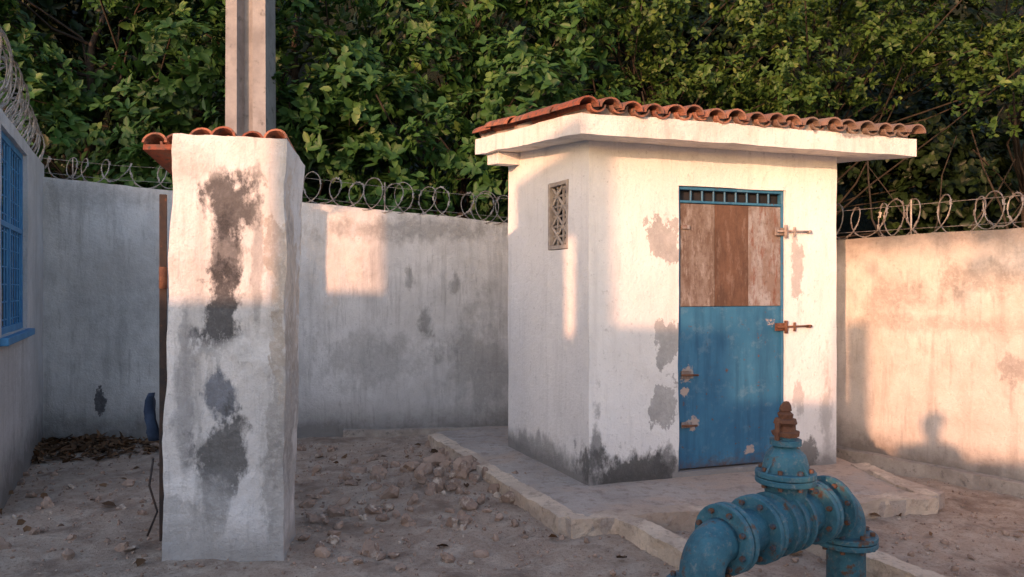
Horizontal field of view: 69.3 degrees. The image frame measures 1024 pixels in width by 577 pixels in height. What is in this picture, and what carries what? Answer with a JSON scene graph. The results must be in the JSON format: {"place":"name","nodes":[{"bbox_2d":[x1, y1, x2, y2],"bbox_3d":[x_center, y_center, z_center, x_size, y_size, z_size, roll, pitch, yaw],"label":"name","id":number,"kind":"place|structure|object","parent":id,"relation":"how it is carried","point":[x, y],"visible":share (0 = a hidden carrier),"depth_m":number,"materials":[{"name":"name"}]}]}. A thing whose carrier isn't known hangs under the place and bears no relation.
{"place":"outdoors","nodes":[
{"label":"outdoors","id":0,"kind":"place"},
{"bbox_2d":[0,435,1023,576],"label":"ground","id":1,"kind":"structure","parent":0,"point":[502,558],"depth_m":4.56,"materials":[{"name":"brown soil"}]},
{"bbox_2d":[0,108,43,508],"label":"wall","id":2,"kind":"structure","parent":1,"relation":"on","point":[21,398],"depth_m":6.21,"materials":[{"name":"paint"}]},
{"bbox_2d":[5,146,10,325],"bbox_3d":[-3.809,-0.395,5.581,0.056,1.350,0.054,0,0,0],"label":"window frame","id":3,"kind":"object","parent":2,"relation":"attached to","point":[9,236],"visible":0.52,"depth_m":5.57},
{"bbox_2d":[1,140,19,327],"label":"window grille","id":4,"kind":"object","parent":2,"relation":"attached to","point":[17,236],"depth_m":5.75,"materials":[{"name":"blue metal"}]},
{"bbox_2d":[1,322,21,334],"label":"window frame","id":5,"kind":"object","parent":2,"relation":"attached to","point":[11,328],"visible":0.9,"depth_m":5.64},
{"bbox_2d":[1,219,21,233],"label":"window frame","id":6,"kind":"object","parent":2,"relation":"attached to","point":[5,224],"visible":0.9,"depth_m":5.64,"materials":[{"name":"blue metal"}]},
{"bbox_2d":[2,131,21,159],"bbox_3d":[-3.818,-1.095,5.599,0.045,0.050,1.230,0,0,-27],"label":"window frame","id":7,"kind":"object","parent":2,"relation":"attached to","point":[8,142],"visible":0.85,"depth_m":5.68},
{"bbox_2d":[0,328,34,345],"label":"window sill","id":8,"kind":"structure","parent":2,"relation":"attached to","point":[11,339],"depth_m":5.39,"materials":[{"name":"blue paint"}]},
{"bbox_2d":[20,155,22,327],"bbox_3d":[-4.107,-0.395,6.170,0.060,1.450,0.062,0,0,0],"label":"window frame","id":9,"kind":"object","parent":2,"relation":"attached to","point":[21,241],"visible":0.47,"depth_m":6.16,"materials":[{"name":"blue metal"}]},
{"bbox_2d":[0,27,44,161],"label":"razor wire","id":10,"kind":"object","parent":2,"relation":"on","point":[25,109],"visible":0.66,"depth_m":5.76,"materials":[{"name":"grey metal"}]},
{"bbox_2d":[0,0,221,229],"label":"broadleaf tree","id":11,"kind":"object","parent":1,"relation":"on","point":[58,115],"visible":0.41,"depth_m":9.88,"materials":[{"name":"green plant"}]},
{"bbox_2d":[1,0,459,293],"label":"background tree","id":12,"kind":"object","parent":1,"relation":"on","point":[64,12],"visible":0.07,"depth_m":12.55,"materials":[{"name":"green plant"}]},
{"bbox_2d":[160,134,301,561],"bbox_3d":[-1.608,0.351,4.301,0.727,2.415,0.427,0,0,0],"label":"masonry","id":13,"kind":"object","parent":1,"relation":"on","point":[229,475],"visible":0.98,"depth_m":4.10,"materials":[{"name":"paint"}]},
{"bbox_2d":[145,194,166,540],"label":"iron gate","id":14,"kind":"structure","parent":13,"relation":"attached to","point":[151,406],"depth_m":4.16,"materials":[{"name":"brown metal"}]},
{"bbox_2d":[142,132,180,143],"bbox_3d":[-1.930,-0.720,4.607,0.289,0.305,0.983,0,0,0],"label":"tile overhang","id":15,"kind":"object","parent":13,"relation":"attached to","point":[155,137],"visible":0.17,"depth_m":4.14,"materials":[{"name":"ceramic"}]},
{"bbox_2d":[143,143,173,173],"bbox_3d":[-1.945,-0.685,4.567,0.235,0.256,0.864,0,0,0],"label":"cap boarding","id":16,"kind":"object","parent":15,"relation":"attached to","point":[162,154],"visible":0.19,"depth_m":4.19,"materials":[{"name":"wood"}]},
{"bbox_2d":[189,126,303,167],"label":"roof tiles","id":17,"kind":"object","parent":13,"relation":"on","point":[225,130],"depth_m":4.14,"materials":[{"name":"ceramic"}]},
{"bbox_2d":[225,0,275,135],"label":"utility pole","id":18,"kind":"object","parent":1,"relation":"on","point":[250,72],"visible":0.25,"depth_m":8.46,"materials":[{"name":"concrete"}]},
{"bbox_2d":[106,0,424,208],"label":"broadleaf tree","id":19,"kind":"object","parent":1,"relation":"on","point":[297,109],"visible":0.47,"depth_m":9.30,"materials":[{"name":"green plant"}]},
{"bbox_2d":[43,178,508,439],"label":"wall","id":20,"kind":"structure","parent":1,"relation":"on","point":[402,321],"depth_m":7.57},
{"bbox_2d":[44,156,172,188],"bbox_3d":[-3.918,-1.159,7.452,1.567,0.354,0.137,0,0,-4],"label":"razor wire","id":21,"kind":"object","parent":20,"relation":"on","point":[49,158],"visible":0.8,"depth_m":7.43,"materials":[{"name":"grey metal"}]},
{"bbox_2d":[300,171,507,223],"bbox_3d":[-1.629,-0.990,7.654,3.481,0.648,0.185,0,0,-6],"label":"razor wire","id":22,"kind":"object","parent":20,"relation":"on","point":[402,188],"visible":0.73,"depth_m":7.70,"materials":[{"name":"grey metal"}]},
{"bbox_2d":[344,426,491,437],"bbox_3d":[-0.868,1.496,7.626,1.697,0.122,0.086,0,0,-6],"label":"footing","id":23,"kind":"object","parent":1,"relation":"on","point":[385,432],"visible":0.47,"depth_m":7.57,"materials":[{"name":"concrete"}]},
{"bbox_2d":[279,0,633,221],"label":"broadleaf tree","id":24,"kind":"object","parent":1,"relation":"on","point":[534,74],"visible":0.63,"depth_m":9.56,"materials":[{"name":"green plant"}]},
{"bbox_2d":[0,429,932,566],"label":"leaf litter","id":25,"kind":"object","parent":1,"relation":"on","point":[49,446],"visible":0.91,"depth_m":6.76,"materials":[{"name":"brown plant"}]},
{"bbox_2d":[0,440,1023,576],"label":"rubble","id":26,"kind":"object","parent":1,"relation":"on","point":[440,461],"visible":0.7,"depth_m":5.10,"materials":[{"name":"stone"}]},
{"bbox_2d":[2,0,1023,325],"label":"background forest","id":27,"kind":"object","parent":1,"relation":"on","point":[866,224],"depth_m":18.27,"materials":[{"name":"green plant"}]},
{"bbox_2d":[508,140,836,485],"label":"walls","id":28,"kind":"structure","parent":1,"relation":"on","point":[593,354],"depth_m":5.56,"materials":[{"name":"paint"}]},
{"bbox_2d":[487,152,519,165],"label":"eave beam","id":29,"kind":"structure","parent":28,"relation":"attached to","point":[502,159],"depth_m":6.36,"materials":[{"name":"paint"}]},
{"bbox_2d":[548,184,555,249],"bbox_3d":[0.317,-0.565,5.882,0.065,0.522,0.050,0,0,0],"label":"vent frame","id":30,"kind":"object","parent":28,"relation":"attached to","point":[551,214],"visible":0.66,"depth_m":5.86,"materials":[{"name":"beige concrete"}]},
{"bbox_2d":[550,180,565,187],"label":"vent frame","id":31,"kind":"object","parent":28,"relation":"attached to","point":[557,184],"visible":0.78,"depth_m":5.73,"materials":[{"name":"beige concrete"}]},
{"bbox_2d":[551,185,565,245],"bbox_3d":[0.379,-0.565,5.745,0.030,0.490,0.297,0,0,-24],"label":"vent lattice","id":32,"kind":"object","parent":28,"relation":"on","point":[562,206],"visible":0.88,"depth_m":5.75,"materials":[{"name":"beige concrete"}]},
{"bbox_2d":[550,244,567,249],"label":"vent frame","id":33,"kind":"object","parent":28,"relation":"attached to","point":[559,247],"visible":0.74,"depth_m":5.73,"materials":[{"name":"beige concrete"}]},
{"bbox_2d":[560,191,565,244],"bbox_3d":[0.484,-0.565,5.792,0.020,0.630,0.437,0,0,-24],"label":"vent shade","id":34,"kind":"object","parent":28,"relation":"attached to","point":[561,217],"visible":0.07,"depth_m":5.96,"materials":[{"name":"beige concrete"}]},
{"bbox_2d":[566,179,568,247],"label":"vent frame","id":35,"kind":"object","parent":28,"relation":"attached to","point":[567,238],"visible":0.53,"depth_m":5.59,"materials":[{"name":"beige concrete"}]},
{"bbox_2d":[678,186,679,470],"bbox_3d":[1.242,0.302,5.574,0.034,2.139,0.052,0,0,0],"label":"door frame","id":36,"kind":"object","parent":28,"relation":"attached to","point":[679,327],"visible":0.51,"depth_m":5.55,"materials":[{"name":"blue metal"}]},
{"bbox_2d":[474,111,916,162],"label":"roof slab","id":37,"kind":"structure","parent":28,"relation":"on","point":[841,147],"depth_m":5.38,"materials":[{"name":"white concrete"}]},
{"bbox_2d":[472,95,925,136],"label":"roof tiles","id":38,"kind":"object","parent":37,"relation":"on","point":[589,103],"visible":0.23,"depth_m":5.33,"materials":[{"name":"ceramic"}]},
{"bbox_2d":[481,107,907,137],"bbox_3d":[1.411,-1.283,6.233,2.938,0.218,1.887,0,0,-18],"label":"tile mortar","id":39,"kind":"object","parent":38,"relation":"on","point":[671,116],"visible":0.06,"depth_m":5.30,"materials":[{"name":"white concrete"}]},
{"bbox_2d":[680,190,776,206],"bbox_3d":[1.670,-0.657,5.759,0.937,0.226,0.010,0,0,-18],"label":"transom shade","id":40,"kind":"object","parent":28,"relation":"attached to","point":[707,196],"depth_m":5.75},
{"bbox_2d":[680,306,779,468],"bbox_3d":[1.682,0.749,5.723,0.933,1.221,0.035,0,0,-18],"label":"door lower panel","id":41,"kind":"structure","parent":28,"relation":"attached to","point":[730,396],"depth_m":5.70,"materials":[{"name":"blue metal"}]},
{"bbox_2d":[681,422,691,427],"bbox_3d":[1.313,1.027,5.568,0.087,0.045,0.039,0,0,0],"label":"latch plate","id":42,"kind":"object","parent":41,"relation":"attached to","point":[686,423],"visible":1,"depth_m":5.56,"materials":[{"name":"grey metal"}]},
{"bbox_2d":[681,370,692,378],"bbox_3d":[1.318,0.647,5.570,0.100,0.060,0.014,0,0,-18],"label":"latch plate","id":43,"kind":"object","parent":41,"relation":"attached to","point":[687,372],"visible":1,"depth_m":5.56,"materials":[{"name":"brown metal"}]},
{"bbox_2d":[681,425,697,426],"bbox_3d":[1.331,1.029,5.547,0.131,0.021,0.015,0,0,-18],"label":"latch bolt","id":44,"kind":"object","parent":41,"relation":"attached to","point":[689,425],"visible":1,"depth_m":5.54,"materials":[{"name":"metal"}]},
{"bbox_2d":[681,374,698,375],"bbox_3d":[1.335,0.650,5.549,0.141,0.021,0.015,0,0,-18],"label":"latch bolt","id":45,"kind":"object","parent":41,"relation":"attached to","point":[690,375],"visible":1,"depth_m":5.54,"materials":[{"name":"metal"}]},
{"bbox_2d":[680,203,714,306],"bbox_3d":[1.393,-0.253,5.624,0.322,0.777,0.030,0,0,-18],"label":"door upper sheet","id":46,"kind":"object","parent":41,"relation":"attached to","point":[697,263],"depth_m":5.61,"materials":[{"name":"brown wood"}]},
{"bbox_2d":[681,225,689,228],"bbox_3d":[1.304,-0.463,5.565,0.070,0.030,0.014,0,0,-18],"label":"latch plate","id":47,"kind":"object","parent":46,"relation":"attached to","point":[685,226],"visible":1,"depth_m":5.56,"materials":[{"name":"brown metal"}]},
{"bbox_2d":[680,186,780,194],"bbox_3d":[1.684,-0.755,5.718,0.907,0.021,0.050,0,0,-18],"label":"door frame","id":48,"kind":"object","parent":41,"relation":"attached to","point":[730,190],"visible":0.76,"depth_m":5.69,"materials":[{"name":"blue paint"}]},
{"bbox_2d":[689,190,768,203],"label":"transom bars","id":49,"kind":"object","parent":48,"relation":"attached to","point":[690,196],"visible":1,"depth_m":5.70,"materials":[{"name":"blue metal"}]},
{"bbox_2d":[680,200,780,206],"bbox_3d":[1.684,-0.655,5.718,0.907,0.018,0.050,0,0,-18],"label":"door frame","id":50,"kind":"object","parent":41,"relation":"attached to","point":[729,203],"visible":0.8,"depth_m":5.69,"materials":[{"name":"blue paint"}]},
{"bbox_2d":[715,205,747,305],"bbox_3d":[1.690,-0.253,5.718,0.296,0.777,0.030,0,0,-18],"label":"door upper sheet","id":51,"kind":"object","parent":41,"relation":"attached to","point":[731,255],"depth_m":5.70,"materials":[{"name":"brown wood"}]},
{"bbox_2d":[748,206,779,305],"bbox_3d":[1.980,-0.253,5.816,0.310,0.777,0.030,0,0,-18],"label":"door upper sheet","id":52,"kind":"object","parent":41,"relation":"attached to","point":[763,262],"depth_m":5.80,"materials":[{"name":"brown wood"}]},
{"bbox_2d":[777,191,783,403],"bbox_3d":[2.126,0.302,5.861,0.034,2.139,0.052,0,0,0],"label":"door frame","id":53,"kind":"object","parent":28,"relation":"attached to","point":[780,198],"visible":0.44,"depth_m":5.84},
{"bbox_2d":[777,225,811,237],"bbox_3d":[2.218,-0.446,5.817,0.320,0.100,0.047,0,0,-18],"label":"hinge","id":54,"kind":"object","parent":28,"relation":"attached to","point":[786,230],"visible":1,"depth_m":5.79,"materials":[{"name":"brown metal"}]},
{"bbox_2d":[775,228,783,235],"bbox_3d":[2.101,-0.446,5.804,0.088,0.060,0.038,0,0,0],"label":"hinge plate","id":55,"kind":"object","parent":54,"relation":"attached to","point":[779,233],"visible":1,"depth_m":5.79,"materials":[{"name":"brown metal"}]},
{"bbox_2d":[777,320,811,332],"bbox_3d":[2.218,0.301,5.817,0.320,0.100,0.047,0,0,-18],"label":"hinge","id":56,"kind":"object","parent":28,"relation":"attached to","point":[786,326],"visible":1,"depth_m":5.79,"materials":[{"name":"metal"}]},
{"bbox_2d":[775,323,783,330],"bbox_3d":[2.101,0.301,5.804,0.088,0.060,0.038,0,0,0],"label":"hinge plate","id":57,"kind":"object","parent":56,"relation":"attached to","point":[779,324],"visible":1,"depth_m":5.79,"materials":[{"name":"brown metal"}]},
{"bbox_2d":[521,0,836,118],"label":"broadleaf tree","id":58,"kind":"object","parent":1,"relation":"on","point":[658,41],"visible":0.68,"depth_m":10.54,"materials":[{"name":"green plant"}]},
{"bbox_2d":[428,426,945,538],"bbox_3d":[1.083,1.478,6.219,3.298,0.196,3.246,0,0,-13],"label":"concrete apron","id":59,"kind":"object","parent":1,"relation":"on","point":[556,501],"visible":0.46,"depth_m":5.15,"materials":[{"name":"grey concrete"}]},
{"bbox_2d":[402,0,1023,238],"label":"background tree","id":60,"kind":"object","parent":1,"relation":"on","point":[964,175],"visible":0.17,"depth_m":12.93,"materials":[{"name":"green plant"}]},
{"bbox_2d":[666,401,878,576],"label":"gate valve","id":61,"kind":"object","parent":1,"relation":"on","point":[797,504],"visible":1,"depth_m":3.28,"materials":[{"name":"blue metal"}]},
{"bbox_2d":[615,513,942,576],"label":"drain kerb","id":62,"kind":"structure","parent":1,"relation":"on","point":[663,546],"depth_m":4.07,"materials":[{"name":"concrete"}]},
{"bbox_2d":[734,0,1023,215],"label":"broadleaf tree","id":63,"kind":"object","parent":1,"relation":"on","point":[882,30],"visible":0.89,"depth_m":10.52,"materials":[{"name":"green plant"}]},
{"bbox_2d":[836,229,1023,479],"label":"wall run","id":64,"kind":"structure","parent":1,"relation":"on","point":[929,347],"depth_m":5.94,"materials":[{"name":"beige paint"}]},
{"bbox_2d":[836,190,1023,238],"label":"razor wire","id":65,"kind":"object","parent":64,"relation":"on","point":[950,201],"visible":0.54,"depth_m":6.06,"materials":[{"name":"grey metal"}]},
{"bbox_2d":[837,446,1023,497],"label":"footing","id":66,"kind":"object","parent":1,"relation":"on","point":[974,480],"visible":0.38,"depth_m":5.82,"materials":[{"name":"concrete"}]},
{"bbox_2d":[865,130,1021,235],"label":"undergrowth","id":67,"kind":"object","parent":1,"relation":"on","point":[990,201],"visible":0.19,"depth_m":11.01,"materials":[{"name":"brown plant"}]},
{"bbox_2d":[931,0,1023,227],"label":"broadleaf tree","id":68,"kind":"object","parent":1,"relation":"on","point":[1015,123],"visible":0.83,"depth_m":9.59,"materials":[{"name":"green plant"}]}
]}

